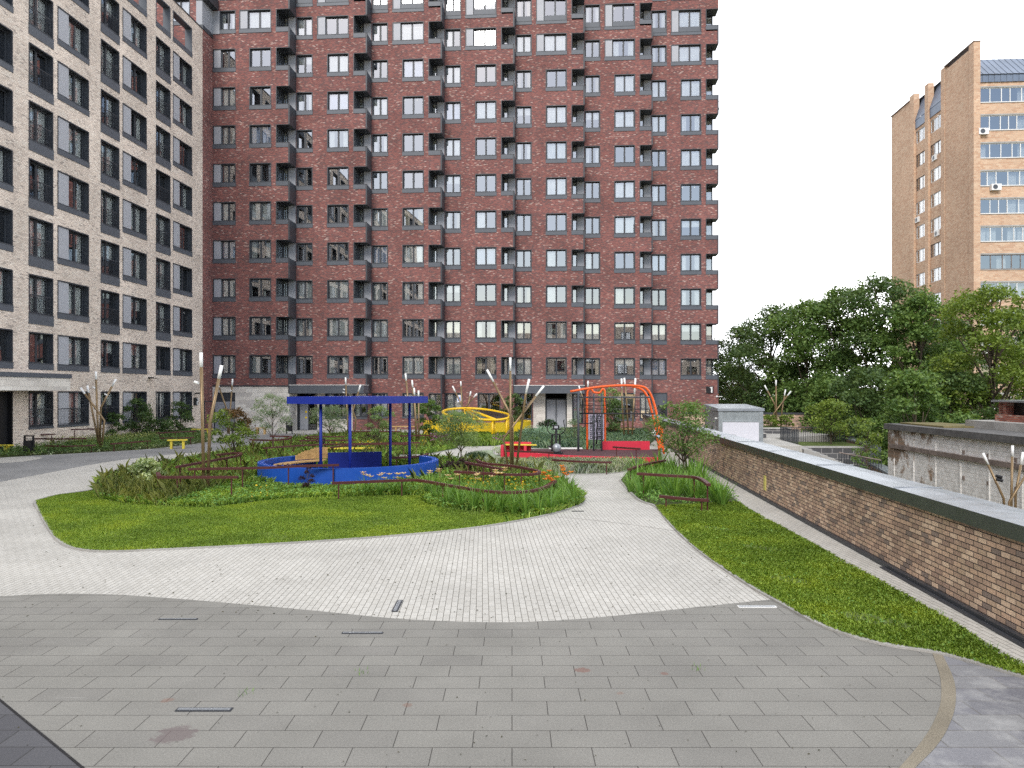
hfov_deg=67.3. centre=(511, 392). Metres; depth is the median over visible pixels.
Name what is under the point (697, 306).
window
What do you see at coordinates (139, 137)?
window
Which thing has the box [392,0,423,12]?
window
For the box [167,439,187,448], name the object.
bench
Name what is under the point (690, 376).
window
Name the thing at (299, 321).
window
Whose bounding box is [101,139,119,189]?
window
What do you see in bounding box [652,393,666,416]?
window
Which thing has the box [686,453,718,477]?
iris
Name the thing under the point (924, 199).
window
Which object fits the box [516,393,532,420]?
window
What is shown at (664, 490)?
iris
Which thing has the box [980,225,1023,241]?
window
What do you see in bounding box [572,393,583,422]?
window
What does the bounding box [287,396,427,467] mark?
pavilion
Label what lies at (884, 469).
stepped wall
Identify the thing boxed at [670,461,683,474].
iris
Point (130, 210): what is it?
window
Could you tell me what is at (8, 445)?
bench
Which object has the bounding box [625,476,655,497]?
iris
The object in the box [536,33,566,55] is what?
window
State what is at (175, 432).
rail
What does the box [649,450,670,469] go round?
iris
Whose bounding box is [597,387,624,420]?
tree
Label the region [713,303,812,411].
tree
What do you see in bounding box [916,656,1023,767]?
slate slab paving
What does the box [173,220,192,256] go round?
window
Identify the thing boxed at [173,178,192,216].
window
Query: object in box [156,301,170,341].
window
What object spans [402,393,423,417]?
window
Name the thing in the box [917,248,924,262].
window
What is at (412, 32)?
window
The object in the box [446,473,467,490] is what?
daylily
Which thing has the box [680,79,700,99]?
window
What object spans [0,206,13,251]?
window
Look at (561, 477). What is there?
daylily
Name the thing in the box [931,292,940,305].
window
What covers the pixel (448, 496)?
daylily
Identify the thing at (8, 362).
window
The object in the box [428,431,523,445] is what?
meadow grass
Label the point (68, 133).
window
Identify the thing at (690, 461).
iris
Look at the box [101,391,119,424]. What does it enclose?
window
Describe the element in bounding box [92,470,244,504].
tuft grass
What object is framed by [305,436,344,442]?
rail
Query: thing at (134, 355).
window
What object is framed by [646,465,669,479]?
iris
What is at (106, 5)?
window
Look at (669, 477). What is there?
iris
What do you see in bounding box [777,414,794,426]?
shrub
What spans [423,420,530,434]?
play wall
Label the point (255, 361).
window
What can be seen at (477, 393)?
window
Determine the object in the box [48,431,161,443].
ground cover
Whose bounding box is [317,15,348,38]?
window
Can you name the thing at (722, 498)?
iris
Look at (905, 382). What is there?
shrub
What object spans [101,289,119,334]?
window
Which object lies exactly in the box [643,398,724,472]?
tree
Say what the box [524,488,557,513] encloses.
daylily
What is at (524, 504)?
daylily
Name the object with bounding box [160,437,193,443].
rail
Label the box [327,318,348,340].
window
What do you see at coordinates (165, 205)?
window
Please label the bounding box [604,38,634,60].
window
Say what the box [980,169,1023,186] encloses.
window
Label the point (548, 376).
window
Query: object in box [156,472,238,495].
rail
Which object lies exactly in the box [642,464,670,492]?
iris
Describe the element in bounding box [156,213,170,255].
window
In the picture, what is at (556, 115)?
window
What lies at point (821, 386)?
shrub
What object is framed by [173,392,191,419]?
window
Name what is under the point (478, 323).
window
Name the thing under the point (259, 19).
window
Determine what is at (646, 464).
rail
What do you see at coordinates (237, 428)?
tree
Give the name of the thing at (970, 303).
tree
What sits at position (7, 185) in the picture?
window
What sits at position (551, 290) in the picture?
window
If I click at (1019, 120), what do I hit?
window
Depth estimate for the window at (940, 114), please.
86.04 m
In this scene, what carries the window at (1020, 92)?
in the tower block
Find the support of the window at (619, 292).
in the apartment building at (436, 200)
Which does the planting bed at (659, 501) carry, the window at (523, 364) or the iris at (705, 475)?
the iris at (705, 475)
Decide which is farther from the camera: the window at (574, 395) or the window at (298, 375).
the window at (574, 395)
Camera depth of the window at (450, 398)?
63.56 m
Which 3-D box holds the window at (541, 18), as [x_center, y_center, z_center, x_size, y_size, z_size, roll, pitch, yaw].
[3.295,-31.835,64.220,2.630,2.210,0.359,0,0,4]
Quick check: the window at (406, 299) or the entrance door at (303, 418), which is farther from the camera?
the window at (406, 299)
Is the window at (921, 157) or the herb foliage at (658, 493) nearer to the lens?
the herb foliage at (658, 493)
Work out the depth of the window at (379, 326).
62.53 m
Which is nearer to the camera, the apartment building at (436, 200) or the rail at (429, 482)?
the rail at (429, 482)
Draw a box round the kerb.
[3,441,1023,678]
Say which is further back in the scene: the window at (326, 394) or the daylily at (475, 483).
the window at (326, 394)
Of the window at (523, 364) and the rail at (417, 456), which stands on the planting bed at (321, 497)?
the rail at (417, 456)
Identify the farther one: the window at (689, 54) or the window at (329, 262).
the window at (689, 54)
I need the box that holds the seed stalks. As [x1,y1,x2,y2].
[89,428,563,502]
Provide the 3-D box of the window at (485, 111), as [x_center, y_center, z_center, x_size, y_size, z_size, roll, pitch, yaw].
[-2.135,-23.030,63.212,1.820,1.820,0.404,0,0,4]
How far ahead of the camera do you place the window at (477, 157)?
63.10 m
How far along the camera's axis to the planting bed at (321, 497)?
20.70 m
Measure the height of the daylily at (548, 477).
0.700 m
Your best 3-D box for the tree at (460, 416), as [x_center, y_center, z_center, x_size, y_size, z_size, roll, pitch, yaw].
[-2.055,1.797,31.175,2.384,2.506,2.217,0,0,0]
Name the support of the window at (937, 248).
in the tower block
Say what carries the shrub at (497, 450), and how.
on the planting bed at (490, 452)
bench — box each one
[0,444,13,453]
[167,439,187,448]
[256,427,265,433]
[328,447,373,450]
[501,442,536,456]
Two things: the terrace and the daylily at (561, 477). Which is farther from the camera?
the terrace
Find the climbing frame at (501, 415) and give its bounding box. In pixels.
[442,407,508,433]
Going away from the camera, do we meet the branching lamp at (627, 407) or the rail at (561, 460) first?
the rail at (561, 460)
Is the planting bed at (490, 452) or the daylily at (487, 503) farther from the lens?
the planting bed at (490, 452)
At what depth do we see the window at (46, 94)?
40.78 m
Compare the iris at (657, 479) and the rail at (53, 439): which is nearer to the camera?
the iris at (657, 479)
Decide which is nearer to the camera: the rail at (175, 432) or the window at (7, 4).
the window at (7, 4)
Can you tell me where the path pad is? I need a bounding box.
[0,457,41,462]
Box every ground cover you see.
[0,427,213,456]
[31,437,212,454]
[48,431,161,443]
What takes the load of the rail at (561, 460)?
on the planting bed at (490, 452)
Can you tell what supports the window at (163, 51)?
in the apartment building at (101, 127)
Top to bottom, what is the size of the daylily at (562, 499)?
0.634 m
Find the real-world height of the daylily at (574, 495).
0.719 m
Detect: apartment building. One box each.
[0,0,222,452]
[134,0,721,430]
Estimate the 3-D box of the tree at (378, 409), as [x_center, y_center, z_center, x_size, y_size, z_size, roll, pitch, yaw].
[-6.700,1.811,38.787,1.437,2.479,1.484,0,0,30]
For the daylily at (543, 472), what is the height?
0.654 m
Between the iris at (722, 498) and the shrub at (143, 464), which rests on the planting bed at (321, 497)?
the shrub at (143, 464)
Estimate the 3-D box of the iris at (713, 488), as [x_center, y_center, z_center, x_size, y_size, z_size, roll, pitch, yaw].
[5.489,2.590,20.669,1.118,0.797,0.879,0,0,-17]
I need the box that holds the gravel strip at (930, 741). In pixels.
[899,653,955,767]
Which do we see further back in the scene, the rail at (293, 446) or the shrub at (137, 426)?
the shrub at (137, 426)
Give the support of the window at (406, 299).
in the apartment building at (436, 200)
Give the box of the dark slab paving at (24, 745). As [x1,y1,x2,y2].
[0,702,79,767]
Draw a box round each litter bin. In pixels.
[23,435,34,454]
[286,421,292,433]
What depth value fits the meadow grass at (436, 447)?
30.83 m
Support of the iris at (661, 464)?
on the planting bed at (659, 501)
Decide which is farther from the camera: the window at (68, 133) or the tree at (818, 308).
the tree at (818, 308)
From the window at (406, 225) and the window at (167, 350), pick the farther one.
the window at (406, 225)
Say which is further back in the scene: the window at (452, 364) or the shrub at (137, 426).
the window at (452, 364)
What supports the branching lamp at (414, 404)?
on the planting bed at (321, 497)
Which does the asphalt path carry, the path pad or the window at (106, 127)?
the path pad
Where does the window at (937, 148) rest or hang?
in the tower block
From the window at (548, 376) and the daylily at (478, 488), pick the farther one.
the window at (548, 376)
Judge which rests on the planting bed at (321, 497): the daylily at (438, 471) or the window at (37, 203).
the daylily at (438, 471)
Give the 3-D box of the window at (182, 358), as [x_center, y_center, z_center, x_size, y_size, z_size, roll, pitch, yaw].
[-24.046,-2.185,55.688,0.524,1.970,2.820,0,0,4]
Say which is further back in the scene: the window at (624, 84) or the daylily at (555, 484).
the window at (624, 84)
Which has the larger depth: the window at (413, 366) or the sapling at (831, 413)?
the window at (413, 366)
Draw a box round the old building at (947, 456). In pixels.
[883,400,1023,509]
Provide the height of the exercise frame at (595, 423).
3.230 m
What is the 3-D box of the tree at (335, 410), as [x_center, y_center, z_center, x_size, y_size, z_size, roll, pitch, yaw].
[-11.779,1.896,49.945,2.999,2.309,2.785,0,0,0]
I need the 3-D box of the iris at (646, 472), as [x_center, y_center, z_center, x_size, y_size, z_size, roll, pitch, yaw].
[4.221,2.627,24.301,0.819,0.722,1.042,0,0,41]
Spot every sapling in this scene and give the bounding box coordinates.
[804,396,861,443]
[850,444,871,468]
[853,417,883,469]
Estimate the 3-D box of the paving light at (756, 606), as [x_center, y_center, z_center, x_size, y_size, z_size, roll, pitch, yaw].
[3.423,2.989,10.743,0.531,0.014,0.090,0,0,0]
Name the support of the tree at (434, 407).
on the planting bed at (321, 497)
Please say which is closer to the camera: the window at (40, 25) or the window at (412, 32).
the window at (40, 25)
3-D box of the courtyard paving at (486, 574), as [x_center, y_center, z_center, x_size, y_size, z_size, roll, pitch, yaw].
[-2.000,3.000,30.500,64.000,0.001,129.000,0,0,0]
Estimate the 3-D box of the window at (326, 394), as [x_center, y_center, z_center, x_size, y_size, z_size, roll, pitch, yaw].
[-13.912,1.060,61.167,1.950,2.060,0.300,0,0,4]
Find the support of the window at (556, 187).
in the apartment building at (436, 200)
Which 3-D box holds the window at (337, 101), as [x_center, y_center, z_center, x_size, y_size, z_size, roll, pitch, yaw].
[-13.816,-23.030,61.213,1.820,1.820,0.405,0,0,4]
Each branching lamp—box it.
[80,371,116,449]
[194,352,222,486]
[219,379,232,433]
[342,377,360,430]
[405,373,419,440]
[452,381,476,422]
[486,357,544,470]
[578,381,588,415]
[621,378,635,434]
[764,380,790,425]
[982,445,1023,507]
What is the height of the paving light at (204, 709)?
0.014 m
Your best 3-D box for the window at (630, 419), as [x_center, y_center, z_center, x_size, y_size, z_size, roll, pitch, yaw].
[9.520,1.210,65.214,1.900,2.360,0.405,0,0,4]
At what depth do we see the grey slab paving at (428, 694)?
7.78 m
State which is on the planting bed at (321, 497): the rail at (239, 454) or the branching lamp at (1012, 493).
the rail at (239, 454)
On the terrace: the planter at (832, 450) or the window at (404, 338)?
the planter at (832, 450)
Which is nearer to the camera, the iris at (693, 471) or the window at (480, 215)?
the iris at (693, 471)
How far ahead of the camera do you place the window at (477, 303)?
63.09 m
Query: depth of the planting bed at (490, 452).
36.47 m
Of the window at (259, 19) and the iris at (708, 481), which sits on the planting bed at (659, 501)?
the iris at (708, 481)
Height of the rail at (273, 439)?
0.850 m
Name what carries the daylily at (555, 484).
on the planting bed at (321, 497)
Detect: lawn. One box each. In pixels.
[36,494,533,549]
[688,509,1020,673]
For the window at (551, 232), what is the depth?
64.08 m
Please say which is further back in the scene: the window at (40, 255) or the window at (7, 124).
the window at (40, 255)
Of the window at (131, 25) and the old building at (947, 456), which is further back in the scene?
the window at (131, 25)
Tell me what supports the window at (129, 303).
in the apartment building at (101, 127)
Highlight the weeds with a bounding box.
[661,503,1014,672]
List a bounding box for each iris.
[621,470,640,491]
[623,453,645,472]
[623,461,649,484]
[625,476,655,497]
[635,452,655,470]
[636,470,663,492]
[640,465,654,482]
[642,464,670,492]
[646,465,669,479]
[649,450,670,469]
[653,455,676,473]
[656,473,679,494]
[661,471,683,495]
[662,464,674,482]
[662,473,688,501]
[665,454,680,470]
[665,466,693,489]
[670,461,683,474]
[672,470,699,496]
[674,454,699,471]
[679,473,710,497]
[681,456,708,480]
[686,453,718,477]
[689,478,712,502]
[692,467,719,490]
[695,472,720,497]
[700,475,735,502]
[708,479,737,504]
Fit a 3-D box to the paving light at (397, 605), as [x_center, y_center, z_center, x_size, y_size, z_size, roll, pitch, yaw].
[-1.609,2.989,10.787,0.091,0.014,0.555,0,0,0]
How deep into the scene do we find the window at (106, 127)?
47.19 m
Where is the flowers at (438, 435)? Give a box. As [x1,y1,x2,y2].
[430,433,449,440]
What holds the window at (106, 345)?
in the apartment building at (101, 127)
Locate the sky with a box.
[713,0,1023,395]
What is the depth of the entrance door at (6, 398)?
38.50 m
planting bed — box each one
[0,435,211,457]
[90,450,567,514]
[464,450,662,473]
[621,467,734,504]
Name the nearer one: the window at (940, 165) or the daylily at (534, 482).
the daylily at (534, 482)
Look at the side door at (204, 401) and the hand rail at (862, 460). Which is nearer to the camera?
the hand rail at (862, 460)
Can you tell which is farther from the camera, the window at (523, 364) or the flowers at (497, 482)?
the window at (523, 364)
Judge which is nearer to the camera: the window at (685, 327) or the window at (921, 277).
the window at (685, 327)
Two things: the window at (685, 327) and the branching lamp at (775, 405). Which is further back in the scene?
the window at (685, 327)
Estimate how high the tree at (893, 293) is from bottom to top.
15.992 m
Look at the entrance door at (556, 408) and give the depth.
64.42 m
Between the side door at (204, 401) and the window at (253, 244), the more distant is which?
the window at (253, 244)
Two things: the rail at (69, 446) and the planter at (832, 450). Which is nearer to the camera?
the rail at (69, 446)
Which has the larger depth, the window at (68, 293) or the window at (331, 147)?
the window at (331, 147)
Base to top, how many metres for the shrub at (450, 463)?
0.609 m
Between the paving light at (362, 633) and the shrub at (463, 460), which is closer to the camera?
the paving light at (362, 633)
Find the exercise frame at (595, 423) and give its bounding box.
[570,384,664,453]
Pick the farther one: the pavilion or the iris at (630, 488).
the pavilion
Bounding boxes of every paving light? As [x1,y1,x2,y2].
[158,618,197,619]
[175,707,232,711]
[341,632,382,633]
[391,600,402,611]
[737,605,776,607]
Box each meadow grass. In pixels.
[92,430,569,482]
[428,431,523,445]
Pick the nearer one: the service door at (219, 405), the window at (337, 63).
the service door at (219, 405)
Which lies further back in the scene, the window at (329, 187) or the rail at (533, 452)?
the window at (329, 187)
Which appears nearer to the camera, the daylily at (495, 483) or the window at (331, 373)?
the daylily at (495, 483)
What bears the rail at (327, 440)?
on the planting bed at (321, 497)
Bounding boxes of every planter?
[703,425,790,433]
[780,427,864,467]
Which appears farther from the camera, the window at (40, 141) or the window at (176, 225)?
the window at (176, 225)
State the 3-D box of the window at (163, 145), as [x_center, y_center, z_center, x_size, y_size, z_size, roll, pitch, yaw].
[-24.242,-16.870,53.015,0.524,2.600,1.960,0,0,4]
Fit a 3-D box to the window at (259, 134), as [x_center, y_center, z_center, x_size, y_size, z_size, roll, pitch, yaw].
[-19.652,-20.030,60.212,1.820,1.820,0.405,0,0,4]
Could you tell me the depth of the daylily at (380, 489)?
22.24 m
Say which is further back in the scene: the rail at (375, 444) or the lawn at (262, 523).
the rail at (375, 444)
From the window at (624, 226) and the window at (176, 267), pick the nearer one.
the window at (176, 267)
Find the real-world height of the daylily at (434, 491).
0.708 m
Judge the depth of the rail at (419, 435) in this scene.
43.07 m
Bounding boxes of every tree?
[206,407,259,451]
[250,393,293,446]
[308,404,353,433]
[364,405,394,445]
[416,399,442,437]
[431,406,489,459]
[500,393,524,421]
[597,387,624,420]
[603,398,625,432]
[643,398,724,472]
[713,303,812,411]
[713,324,777,406]
[757,298,863,412]
[789,284,892,421]
[809,272,947,436]
[861,290,971,433]
[915,319,992,423]
[922,280,1023,419]
[977,306,1023,411]
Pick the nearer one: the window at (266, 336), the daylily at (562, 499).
the daylily at (562, 499)
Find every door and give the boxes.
[0,391,12,452]
[204,401,222,431]
[214,393,234,429]
[297,393,316,429]
[545,393,566,427]
[711,419,715,429]
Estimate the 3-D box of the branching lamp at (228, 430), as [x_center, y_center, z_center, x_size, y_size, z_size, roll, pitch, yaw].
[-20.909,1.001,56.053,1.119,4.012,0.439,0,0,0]
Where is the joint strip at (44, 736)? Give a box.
[0,699,84,767]
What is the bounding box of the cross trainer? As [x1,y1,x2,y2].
[547,420,564,454]
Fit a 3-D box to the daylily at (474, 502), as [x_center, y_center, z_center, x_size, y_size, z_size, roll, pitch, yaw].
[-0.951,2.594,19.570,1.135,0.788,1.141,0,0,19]
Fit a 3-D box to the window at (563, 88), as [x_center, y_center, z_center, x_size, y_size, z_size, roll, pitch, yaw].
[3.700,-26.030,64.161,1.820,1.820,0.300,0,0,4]
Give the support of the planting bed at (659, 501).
on the courtyard paving at (486, 574)
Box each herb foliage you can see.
[94,430,584,517]
[622,461,739,504]
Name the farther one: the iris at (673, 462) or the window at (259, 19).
the window at (259, 19)
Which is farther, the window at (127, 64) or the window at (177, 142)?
the window at (177, 142)
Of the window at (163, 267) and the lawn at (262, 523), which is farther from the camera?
the window at (163, 267)
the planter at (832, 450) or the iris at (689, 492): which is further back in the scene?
the planter at (832, 450)
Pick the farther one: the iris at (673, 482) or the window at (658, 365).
the window at (658, 365)
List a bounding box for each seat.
[257,452,437,484]
[273,447,327,467]
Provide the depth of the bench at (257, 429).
55.10 m
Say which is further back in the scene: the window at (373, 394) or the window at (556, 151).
the window at (556, 151)
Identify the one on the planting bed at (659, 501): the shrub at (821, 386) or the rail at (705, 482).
the rail at (705, 482)
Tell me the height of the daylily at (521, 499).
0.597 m
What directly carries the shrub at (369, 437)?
on the planting bed at (321, 497)
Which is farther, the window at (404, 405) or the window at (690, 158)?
the window at (690, 158)
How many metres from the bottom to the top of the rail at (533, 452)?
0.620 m
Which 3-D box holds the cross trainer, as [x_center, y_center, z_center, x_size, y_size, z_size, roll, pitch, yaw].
[1.997,1.986,34.592,0.855,1.528,1.064,0,0,0]
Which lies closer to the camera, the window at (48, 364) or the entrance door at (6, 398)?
the entrance door at (6, 398)
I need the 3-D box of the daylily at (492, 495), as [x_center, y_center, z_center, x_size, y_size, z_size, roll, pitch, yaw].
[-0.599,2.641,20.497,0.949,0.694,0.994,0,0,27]
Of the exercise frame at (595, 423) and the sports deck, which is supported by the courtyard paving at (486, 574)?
the sports deck
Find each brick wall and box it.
[642,414,1023,648]
[684,412,824,430]
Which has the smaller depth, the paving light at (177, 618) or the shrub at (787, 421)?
the paving light at (177, 618)
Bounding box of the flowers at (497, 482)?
[464,476,537,488]
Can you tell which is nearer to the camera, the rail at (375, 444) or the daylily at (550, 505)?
the daylily at (550, 505)
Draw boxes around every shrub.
[105,412,126,435]
[123,397,157,433]
[127,457,168,480]
[144,418,174,432]
[165,400,194,430]
[298,466,315,487]
[361,434,380,439]
[440,460,460,469]
[453,457,473,470]
[467,450,489,459]
[491,446,500,454]
[522,425,563,433]
[535,419,557,427]
[559,418,584,438]
[719,374,756,405]
[762,364,826,412]
[763,414,778,426]
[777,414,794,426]
[797,376,867,433]
[819,363,920,465]
[862,365,981,469]
[909,369,998,423]
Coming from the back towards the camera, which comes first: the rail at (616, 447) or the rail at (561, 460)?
the rail at (616, 447)
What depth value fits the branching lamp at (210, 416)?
23.06 m
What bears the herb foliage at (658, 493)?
on the planting bed at (659, 501)
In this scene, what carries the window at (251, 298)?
in the apartment building at (436, 200)
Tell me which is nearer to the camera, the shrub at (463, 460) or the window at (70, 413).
the shrub at (463, 460)
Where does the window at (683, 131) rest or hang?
in the apartment building at (436, 200)
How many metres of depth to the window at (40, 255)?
41.09 m
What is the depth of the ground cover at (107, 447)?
41.06 m
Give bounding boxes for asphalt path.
[0,433,317,481]
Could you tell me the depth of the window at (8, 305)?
38.54 m
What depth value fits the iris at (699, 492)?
20.76 m
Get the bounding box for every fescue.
[494,455,644,473]
[514,426,655,448]
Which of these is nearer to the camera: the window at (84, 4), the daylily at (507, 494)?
the daylily at (507, 494)
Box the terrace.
[763,430,838,452]
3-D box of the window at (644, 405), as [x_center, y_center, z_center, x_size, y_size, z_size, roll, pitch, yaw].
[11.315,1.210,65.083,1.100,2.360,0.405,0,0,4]
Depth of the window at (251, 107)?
60.11 m
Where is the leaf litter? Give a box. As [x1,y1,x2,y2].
[2,520,905,761]
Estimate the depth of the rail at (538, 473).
22.52 m
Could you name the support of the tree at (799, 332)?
on the ground
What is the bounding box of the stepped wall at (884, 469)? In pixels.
[834,424,887,474]
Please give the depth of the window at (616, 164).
65.09 m
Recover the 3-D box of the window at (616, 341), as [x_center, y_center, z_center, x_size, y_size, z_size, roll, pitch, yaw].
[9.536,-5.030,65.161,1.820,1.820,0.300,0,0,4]
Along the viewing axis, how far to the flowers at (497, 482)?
22.93 m
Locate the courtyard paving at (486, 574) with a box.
[0,430,1023,767]
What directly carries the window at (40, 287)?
in the apartment building at (101, 127)
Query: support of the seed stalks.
on the planting bed at (321, 497)
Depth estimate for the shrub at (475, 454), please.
33.76 m
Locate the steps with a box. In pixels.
[802,447,842,462]
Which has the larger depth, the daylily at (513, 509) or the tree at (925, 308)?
the tree at (925, 308)
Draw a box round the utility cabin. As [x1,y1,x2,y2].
[703,404,764,441]
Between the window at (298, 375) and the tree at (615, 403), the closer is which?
the tree at (615, 403)
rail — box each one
[34,438,85,441]
[45,444,95,452]
[71,428,102,441]
[110,440,150,450]
[156,431,195,439]
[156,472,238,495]
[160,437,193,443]
[175,452,242,482]
[188,464,338,485]
[249,435,291,450]
[263,442,419,454]
[299,439,355,446]
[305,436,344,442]
[329,443,407,455]
[332,479,556,509]
[352,431,399,435]
[392,453,428,465]
[400,435,440,441]
[453,459,540,490]
[465,461,503,480]
[506,450,553,458]
[552,459,611,474]
[613,446,640,459]
[627,459,665,478]
[637,472,710,510]
[659,495,708,510]
[839,452,881,471]
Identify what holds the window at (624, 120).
in the apartment building at (436, 200)
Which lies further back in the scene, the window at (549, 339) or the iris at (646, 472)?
the window at (549, 339)
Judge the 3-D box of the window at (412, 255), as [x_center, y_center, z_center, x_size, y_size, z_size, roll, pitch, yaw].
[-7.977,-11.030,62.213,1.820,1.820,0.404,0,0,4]
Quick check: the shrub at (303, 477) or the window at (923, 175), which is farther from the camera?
the window at (923, 175)
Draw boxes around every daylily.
[360,471,375,490]
[365,472,388,495]
[381,472,399,493]
[392,472,411,494]
[416,472,444,490]
[423,479,444,496]
[427,468,442,486]
[436,481,462,502]
[444,486,469,503]
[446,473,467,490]
[459,481,486,510]
[459,482,479,497]
[464,472,485,494]
[471,481,491,500]
[473,483,504,511]
[478,480,504,499]
[485,472,503,490]
[486,490,513,512]
[493,467,508,486]
[493,483,526,500]
[497,490,527,514]
[509,486,543,513]
[514,487,536,502]
[524,482,551,499]
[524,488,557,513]
[529,471,544,488]
[533,475,554,493]
[537,469,559,484]
[538,483,570,507]
[546,482,569,496]
[549,476,564,493]
[549,482,579,503]
[550,465,572,482]
[556,475,583,494]
[557,479,590,498]
[558,469,576,488]
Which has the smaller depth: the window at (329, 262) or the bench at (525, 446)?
the bench at (525, 446)
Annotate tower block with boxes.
[890,40,1023,408]
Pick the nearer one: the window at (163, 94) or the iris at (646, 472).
the iris at (646, 472)
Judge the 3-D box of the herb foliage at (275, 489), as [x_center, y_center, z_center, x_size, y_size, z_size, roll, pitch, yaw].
[-6.014,2.830,36.184,16.177,0.370,37.172,0,0,0]
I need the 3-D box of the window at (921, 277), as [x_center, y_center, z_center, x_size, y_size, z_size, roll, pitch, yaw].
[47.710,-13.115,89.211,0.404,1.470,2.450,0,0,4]
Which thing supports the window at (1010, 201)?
in the tower block
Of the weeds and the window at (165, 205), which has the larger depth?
the window at (165, 205)
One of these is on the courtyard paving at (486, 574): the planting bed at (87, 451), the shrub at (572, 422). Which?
the planting bed at (87, 451)
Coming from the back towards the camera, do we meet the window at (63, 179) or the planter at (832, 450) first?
the planter at (832, 450)
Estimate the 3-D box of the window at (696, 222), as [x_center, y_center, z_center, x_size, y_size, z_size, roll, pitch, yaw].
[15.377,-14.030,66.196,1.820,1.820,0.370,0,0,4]
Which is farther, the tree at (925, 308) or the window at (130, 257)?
the tree at (925, 308)
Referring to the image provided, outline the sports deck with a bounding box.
[504,441,660,465]
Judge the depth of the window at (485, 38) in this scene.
63.22 m
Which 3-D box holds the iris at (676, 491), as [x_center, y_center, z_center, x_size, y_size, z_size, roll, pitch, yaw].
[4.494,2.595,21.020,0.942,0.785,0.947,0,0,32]
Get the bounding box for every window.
[0,0,13,13]
[0,23,13,72]
[0,84,13,132]
[0,145,13,192]
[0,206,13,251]
[0,267,13,311]
[0,328,13,368]
[28,0,53,49]
[28,42,54,104]
[28,100,53,160]
[28,158,53,215]
[28,216,54,270]
[28,273,53,326]
[28,331,54,369]
[28,391,53,429]
[57,6,89,64]
[57,60,89,116]
[57,115,89,167]
[57,170,89,219]
[57,225,89,270]
[57,280,89,322]
[57,335,89,371]
[57,391,89,427]
[72,0,89,13]
[100,89,119,141]
[100,239,119,286]
[101,0,119,45]
[101,38,119,93]
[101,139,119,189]
[101,189,119,238]
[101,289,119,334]
[101,339,119,372]
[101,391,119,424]
[122,7,146,58]
[122,55,146,104]
[122,103,147,149]
[122,151,147,194]
[122,199,146,240]
[122,246,146,285]
[122,294,147,330]
[122,342,147,373]
[122,391,146,422]
[156,36,170,84]
[156,80,170,127]
[156,124,170,170]
[156,169,170,212]
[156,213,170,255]
[156,257,170,298]
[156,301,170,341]
[156,346,170,374]
[156,391,170,419]
[173,51,192,94]
[173,93,192,135]
[173,135,192,175]
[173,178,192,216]
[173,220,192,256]
[173,263,192,296]
[173,305,192,337]
[173,348,192,375]
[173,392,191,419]
[213,317,235,339]
[213,355,235,377]
[239,9,270,32]
[249,47,271,70]
[249,86,270,109]
[249,124,270,147]
[249,163,270,185]
[249,201,270,224]
[249,239,270,262]
[249,278,270,300]
[249,316,270,339]
[249,355,270,377]
[296,318,312,340]
[296,356,312,377]
[317,0,348,5]
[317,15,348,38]
[325,393,347,418]
[326,166,348,189]
[327,53,348,76]
[327,91,348,113]
[327,129,348,151]
[327,204,348,226]
[327,242,348,264]
[327,280,348,302]
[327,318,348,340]
[327,355,348,377]
[353,393,367,418]
[372,319,387,341]
[372,356,387,378]
[372,393,387,417]
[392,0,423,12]
[392,21,423,44]
[402,58,423,81]
[402,96,423,118]
[402,133,423,155]
[402,170,423,192]
[402,207,423,229]
[402,244,423,266]
[402,282,423,303]
[402,319,423,341]
[402,356,423,378]
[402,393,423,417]
[428,393,441,417]
[445,357,460,378]
[445,393,462,417]
[465,0,496,18]
[465,27,496,49]
[475,64,496,86]
[475,100,496,122]
[475,137,496,159]
[475,174,496,195]
[475,210,496,232]
[475,247,496,268]
[475,283,496,305]
[475,320,496,341]
[475,357,496,378]
[477,393,499,417]
[516,357,531,378]
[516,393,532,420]
[536,0,566,23]
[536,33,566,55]
[545,69,566,90]
[545,105,566,126]
[545,141,566,162]
[545,177,566,198]
[546,213,566,234]
[546,249,566,270]
[546,285,566,306]
[546,321,566,342]
[546,357,566,378]
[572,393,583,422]
[585,358,600,378]
[604,3,635,29]
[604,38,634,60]
[613,393,635,420]
[614,74,635,95]
[614,109,634,130]
[614,145,635,166]
[614,180,634,201]
[614,216,635,237]
[614,251,634,272]
[614,287,635,307]
[614,322,634,343]
[614,358,635,378]
[640,393,651,420]
[651,358,666,379]
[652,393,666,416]
[671,9,701,34]
[671,44,700,65]
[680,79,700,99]
[680,114,700,134]
[680,149,700,169]
[680,183,700,204]
[680,218,700,239]
[680,253,700,274]
[680,288,700,309]
[680,323,700,344]
[680,358,700,378]
[917,126,924,143]
[917,150,924,166]
[917,175,924,190]
[917,199,924,214]
[917,223,924,238]
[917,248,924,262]
[917,272,924,286]
[931,114,940,133]
[931,140,940,157]
[931,165,940,182]
[931,190,940,207]
[931,216,940,232]
[931,241,940,257]
[931,267,940,282]
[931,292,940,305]
[980,85,1023,102]
[980,113,1023,130]
[980,141,1023,158]
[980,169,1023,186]
[980,197,1023,214]
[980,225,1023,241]
[980,253,1023,269]
[980,281,1023,297]
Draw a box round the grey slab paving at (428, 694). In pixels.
[0,594,940,767]

